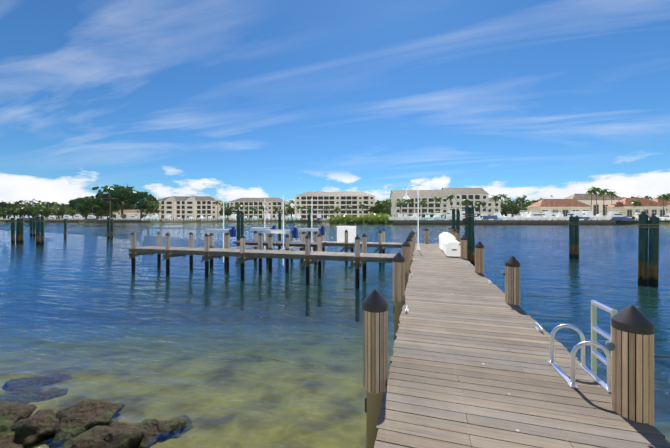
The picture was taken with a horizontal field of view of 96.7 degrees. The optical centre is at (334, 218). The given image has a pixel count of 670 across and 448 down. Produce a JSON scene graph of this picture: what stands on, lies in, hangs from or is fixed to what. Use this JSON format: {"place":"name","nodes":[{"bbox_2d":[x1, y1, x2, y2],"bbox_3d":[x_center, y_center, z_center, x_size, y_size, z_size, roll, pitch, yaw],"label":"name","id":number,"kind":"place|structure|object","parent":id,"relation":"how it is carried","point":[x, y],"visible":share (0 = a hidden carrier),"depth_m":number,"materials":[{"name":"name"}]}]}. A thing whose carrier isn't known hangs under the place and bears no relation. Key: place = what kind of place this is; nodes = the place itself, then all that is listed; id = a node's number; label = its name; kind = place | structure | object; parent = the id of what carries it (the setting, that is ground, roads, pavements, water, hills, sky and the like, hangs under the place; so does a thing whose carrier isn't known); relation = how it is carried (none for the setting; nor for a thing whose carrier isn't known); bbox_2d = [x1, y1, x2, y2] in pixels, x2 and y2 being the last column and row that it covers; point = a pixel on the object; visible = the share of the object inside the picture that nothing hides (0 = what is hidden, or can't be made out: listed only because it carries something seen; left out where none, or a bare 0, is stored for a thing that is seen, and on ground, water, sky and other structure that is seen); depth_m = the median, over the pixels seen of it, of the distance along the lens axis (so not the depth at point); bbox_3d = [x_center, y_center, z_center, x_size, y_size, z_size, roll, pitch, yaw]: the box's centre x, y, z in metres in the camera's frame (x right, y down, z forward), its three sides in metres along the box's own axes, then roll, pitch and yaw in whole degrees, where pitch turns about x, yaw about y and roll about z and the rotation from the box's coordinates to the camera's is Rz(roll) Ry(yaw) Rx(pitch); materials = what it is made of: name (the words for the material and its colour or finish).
{"place":"outdoors","nodes":[
{"label":"outdoors","id":0,"kind":"place"},
{"bbox_2d":[0,223,669,447],"bbox_3d":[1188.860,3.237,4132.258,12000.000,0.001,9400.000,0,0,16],"label":"water","id":1,"kind":"structure","parent":0,"point":[81,267],"depth_m":14.31,"materials":[{"name":"blue liquid"}]},
{"bbox_2d":[205,195,325,272],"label":"boat lifts","id":2,"kind":"object","parent":1,"relation":"in","point":[269,243],"visible":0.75,"depth_m":18.97,"materials":[{"name":"white metal"}]},
{"bbox_2d":[128,231,412,321],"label":"finger pier","id":3,"kind":"structure","parent":1,"relation":"in","point":[242,253],"depth_m":15.87,"materials":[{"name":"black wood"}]},
{"bbox_2d":[11,195,658,287],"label":"mooring piles","id":4,"kind":"object","parent":1,"relation":"on","point":[648,268],"visible":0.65,"depth_m":19.49,"materials":[{"name":"green"}]},
{"bbox_2d":[289,226,402,265],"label":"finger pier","id":5,"kind":"structure","parent":1,"relation":"in","point":[346,235],"depth_m":21.88,"materials":[{"name":"white"}]},
{"bbox_2d":[363,228,654,447],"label":"dock pilings","id":6,"kind":"object","parent":1,"relation":"in","point":[633,329],"visible":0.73,"depth_m":3.25,"materials":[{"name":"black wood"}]},
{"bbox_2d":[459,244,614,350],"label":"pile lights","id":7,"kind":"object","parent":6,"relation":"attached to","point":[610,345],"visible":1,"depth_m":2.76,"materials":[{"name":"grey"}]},
{"bbox_2d":[0,218,669,447],"bbox_3d":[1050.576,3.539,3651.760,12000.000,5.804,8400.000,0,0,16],"label":"ground","id":8,"kind":"structure","parent":0,"point":[296,435],"depth_m":7.05,"materials":[{"name":"sand"}]},
{"bbox_2d":[0,372,193,447],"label":"shore rocks","id":9,"kind":"object","parent":8,"relation":"on","point":[20,427],"visible":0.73,"depth_m":4.55,"materials":[{"name":"stone"}]},
{"bbox_2d":[0,184,669,223],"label":"trees","id":10,"kind":"object","parent":8,"relation":"on","point":[127,199],"visible":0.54,"depth_m":225.11,"materials":[{"name":"green plant"}]},
{"bbox_2d":[0,202,669,221],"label":"boats","id":11,"kind":"object","parent":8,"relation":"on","point":[585,215],"visible":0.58,"depth_m":153.44,"materials":[{"name":"white"}]},
{"bbox_2d":[0,217,669,224],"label":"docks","id":12,"kind":"object","parent":8,"relation":"on","point":[507,222],"visible":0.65,"depth_m":141.28,"materials":[{"name":"paint"}]},
{"bbox_2d":[365,243,669,447],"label":"dock","id":13,"kind":"object","parent":8,"relation":"on","point":[471,367],"visible":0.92,"depth_m":3.25,"materials":[{"name":"grey"}]},
{"bbox_2d":[402,185,419,249],"bbox_3d":[4.359,-0.057,17.034,0.982,3.687,0.430,0,0,16],"label":"lamp post","id":14,"kind":"object","parent":13,"relation":"on","point":[407,197],"visible":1,"depth_m":16.90,"materials":[{"name":"white metal"}]},
{"bbox_2d":[438,232,455,249],"bbox_3d":[6.451,1.317,17.179,0.822,0.940,1.615,0,0,16],"label":"dock box","id":15,"kind":"object","parent":13,"relation":"on","point":[444,235],"visible":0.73,"depth_m":16.51,"materials":[{"name":"white plastic"}]},
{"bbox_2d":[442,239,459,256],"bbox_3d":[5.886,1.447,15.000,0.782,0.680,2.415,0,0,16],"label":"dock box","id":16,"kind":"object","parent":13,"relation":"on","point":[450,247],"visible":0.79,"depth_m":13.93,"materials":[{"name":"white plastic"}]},
{"bbox_2d":[548,300,617,392],"bbox_3d":[2.784,1.587,3.357,0.460,1.250,0.600,0,0,16],"label":"dock ladder","id":17,"kind":"object","parent":13,"relation":"on","point":[595,354],"visible":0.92,"depth_m":3.36,"materials":[{"name":"silver metal"}]},
{"bbox_2d":[0,0,669,217],"label":"sky","id":18,"kind":"structure","parent":0,"point":[230,99],"materials":[{"name":"blue"}]},
{"bbox_2d":[108,188,669,219],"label":"buildings","id":19,"kind":"structure","parent":0,"point":[181,207],"depth_m":198.86,"materials":[{"name":"paint"}]}
]}

